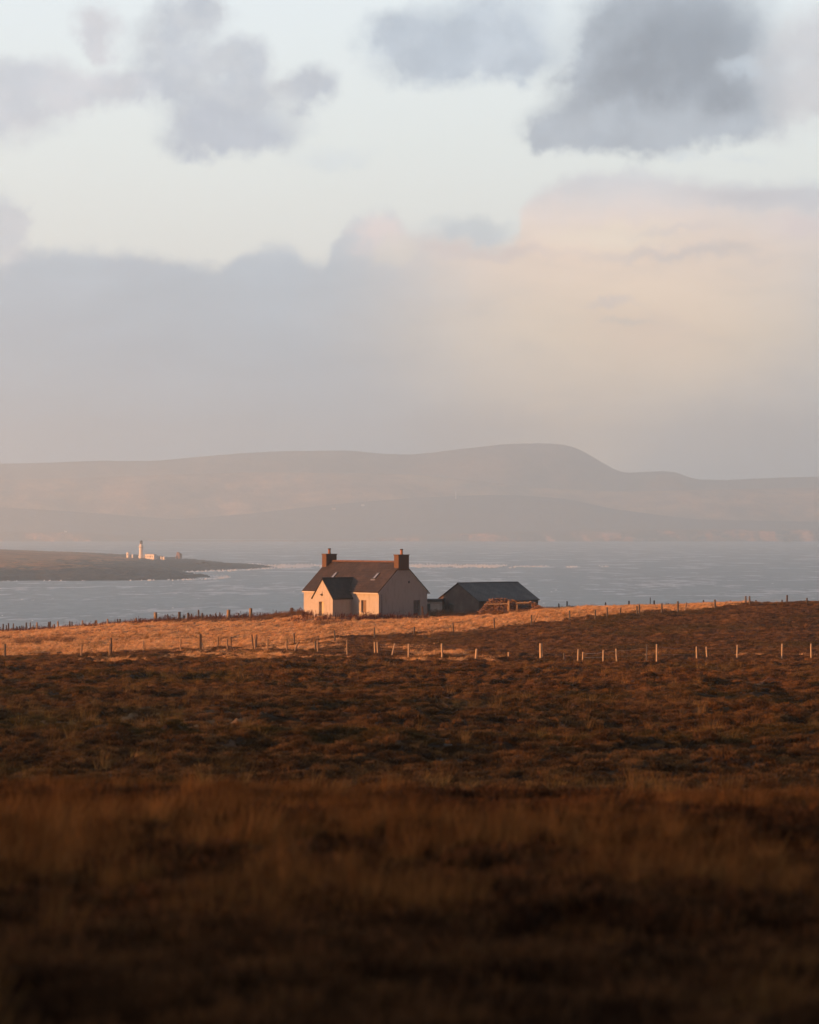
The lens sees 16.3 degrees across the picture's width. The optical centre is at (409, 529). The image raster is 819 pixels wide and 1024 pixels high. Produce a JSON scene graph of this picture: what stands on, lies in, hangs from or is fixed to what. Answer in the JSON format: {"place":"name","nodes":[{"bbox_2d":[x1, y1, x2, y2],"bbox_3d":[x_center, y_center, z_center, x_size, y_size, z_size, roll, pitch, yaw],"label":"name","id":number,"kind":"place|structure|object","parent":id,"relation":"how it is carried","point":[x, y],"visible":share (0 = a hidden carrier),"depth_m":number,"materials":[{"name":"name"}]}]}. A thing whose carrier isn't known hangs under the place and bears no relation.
{"place":"outdoors","nodes":[
{"label":"outdoors","id":0,"kind":"place"},
{"bbox_2d":[0,549,272,580],"bbox_3d":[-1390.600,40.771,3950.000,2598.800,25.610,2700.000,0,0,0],"label":"island terrain","id":1,"kind":"structure","parent":0,"point":[23,565],"depth_m":3092.21,"materials":[{"name":"grey"}]},
{"bbox_2d":[139,540,143,557],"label":"lighthouse","id":2,"kind":"object","parent":1,"relation":"on","point":[141,554],"visible":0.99,"depth_m":3847.87,"materials":[{"name":"paint"}]},
{"bbox_2d":[145,554,156,559],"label":"keepers block","id":3,"kind":"structure","parent":1,"relation":"on","point":[151,556],"depth_m":3838.90,"materials":[{"name":"paint"}]},
{"bbox_2d":[176,552,181,558],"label":"gable ruin","id":4,"kind":"object","parent":1,"relation":"on","point":[178,555],"visible":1,"depth_m":3779.99,"materials":[{"name":"stone"}]},
{"bbox_2d":[0,539,818,629],"bbox_3d":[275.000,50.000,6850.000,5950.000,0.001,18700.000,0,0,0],"label":"sea","id":5,"kind":"structure","parent":0,"point":[665,572],"depth_m":3124.22,"materials":[{"name":"liquid"}]},
{"bbox_2d":[0,563,772,620],"bbox_3d":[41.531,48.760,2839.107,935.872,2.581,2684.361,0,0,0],"label":"shore surf","id":6,"kind":"structure","parent":5,"relation":"on","point":[279,566],"depth_m":3410.58,"materials":[{"name":"white liquid"}]},
{"bbox_2d":[251,563,608,567],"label":"tide race surf","id":7,"kind":"structure","parent":5,"relation":"on","point":[419,565],"depth_m":3887.23,"materials":[{"name":"white liquid"}]},
{"bbox_2d":[0,472,818,521],"bbox_3d":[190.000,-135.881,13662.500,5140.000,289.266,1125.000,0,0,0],"label":"rolling hills","id":8,"kind":"structure","parent":0,"point":[178,496],"depth_m":13658.40,"materials":[{"name":"grey"}]},
{"bbox_2d":[0,495,818,538],"bbox_3d":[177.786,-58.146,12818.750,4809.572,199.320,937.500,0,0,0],"label":"hills","id":9,"kind":"structure","parent":0,"point":[436,515],"depth_m":12762.16,"materials":[{"name":"grey"}]},
{"bbox_2d":[0,443,818,491],"bbox_3d":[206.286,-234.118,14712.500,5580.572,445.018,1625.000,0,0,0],"label":"hills","id":10,"kind":"structure","parent":0,"point":[545,465],"depth_m":14865.00,"materials":[{"name":"grey"}]},
{"bbox_2d":[0,600,818,937],"bbox_3d":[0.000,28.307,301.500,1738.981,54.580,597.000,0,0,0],"label":"moor ground","id":11,"kind":"structure","parent":0,"point":[400,722],"depth_m":84.40,"materials":[{"name":"brown plant"}]},
{"bbox_2d":[2,608,292,630],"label":"shore fence","id":12,"kind":"object","parent":11,"relation":"on","point":[155,614],"visible":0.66,"depth_m":372.00,"materials":[{"name":"brown wood"}]},
{"bbox_2d":[0,603,684,631],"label":"fence","id":13,"kind":"object","parent":11,"relation":"on","point":[358,618],"visible":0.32,"depth_m":366.08,"materials":[{"name":"brown wood"}]},
{"bbox_2d":[302,548,429,617],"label":"cottage","id":14,"kind":"structure","parent":11,"relation":"on","point":[334,585],"depth_m":353.35,"materials":[{"name":"white paint"}]},
{"bbox_2d":[363,600,365,612],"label":"window","id":15,"kind":"structure","parent":14,"relation":"in","point":[364,601],"depth_m":352.55,"materials":[{"name":"beige"}]},
{"bbox_2d":[414,600,418,615],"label":"door","id":16,"kind":"structure","parent":14,"relation":"in","point":[416,602],"depth_m":354.10,"materials":[{"name":"wood"}]},
{"bbox_2d":[0,600,780,643],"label":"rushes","id":17,"kind":"object","parent":11,"relation":"on","point":[298,613],"visible":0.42,"depth_m":353.03,"materials":[{"name":"brown plant"}]},
{"bbox_2d":[0,601,814,662],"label":"dry grass","id":18,"kind":"structure","parent":11,"relation":"on","point":[210,628],"depth_m":320.29,"materials":[{"name":"brown plant"}]},
{"bbox_2d":[4,634,811,660],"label":"post and wire fence","id":19,"kind":"object","parent":11,"relation":"on","point":[254,645],"visible":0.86,"depth_m":218.68,"materials":[{"name":"brown wood"}]},
{"bbox_2d":[0,778,818,1023],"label":"knoll heather","id":20,"kind":"object","parent":11,"relation":"on","point":[134,954],"visible":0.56,"depth_m":11.79,"materials":[{"name":"brown plant"}]},
{"bbox_2d":[0,601,818,794],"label":"heather","id":21,"kind":"object","parent":11,"relation":"on","point":[348,739],"visible":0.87,"depth_m":86.60,"materials":[{"name":"brown plant"}]},
{"bbox_2d":[0,758,818,1023],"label":"knoll grass","id":22,"kind":"structure","parent":11,"relation":"on","point":[39,827],"depth_m":18.04,"materials":[{"name":"brown plant"}]},
{"bbox_2d":[0,601,818,792],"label":"moor grass","id":23,"kind":"structure","parent":11,"relation":"on","point":[555,779],"depth_m":99.99,"materials":[{"name":"brown plant"}]},
{"bbox_2d":[427,598,444,611],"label":"flat roofed store","id":24,"kind":"structure","parent":11,"relation":"on","point":[435,603],"depth_m":369.16,"materials":[{"name":"paint"}]},
{"bbox_2d":[438,581,539,612],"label":"stone shed","id":25,"kind":"structure","parent":11,"relation":"on","point":[464,596],"depth_m":368.89,"materials":[{"name":"stone"}]},
{"bbox_2d":[477,598,542,614],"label":"ruined stone wall","id":26,"kind":"structure","parent":11,"relation":"on","point":[492,604],"depth_m":351.90,"materials":[{"name":"brown stone"}]},
{"bbox_2d":[217,595,807,645],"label":"field edge fence","id":27,"kind":"object","parent":11,"relation":"on","point":[638,609],"visible":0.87,"depth_m":301.43,"materials":[{"name":"brown wood"}]},
{"bbox_2d":[558,597,782,607],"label":"skyline fence","id":28,"kind":"object","parent":11,"relation":"on","point":[642,601],"visible":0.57,"depth_m":378.11,"materials":[{"name":"brown wood"}]},
{"bbox_2d":[0,528,818,541],"bbox_3d":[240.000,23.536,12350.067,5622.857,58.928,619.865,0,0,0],"label":"coast cliffs","id":29,"kind":"structure","parent":0,"point":[804,534],"depth_m":12162.47,"materials":[{"name":"grey"}]},
{"bbox_2d":[0,0,818,479],"label":"sky","id":30,"kind":"structure","parent":0,"point":[405,227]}
]}

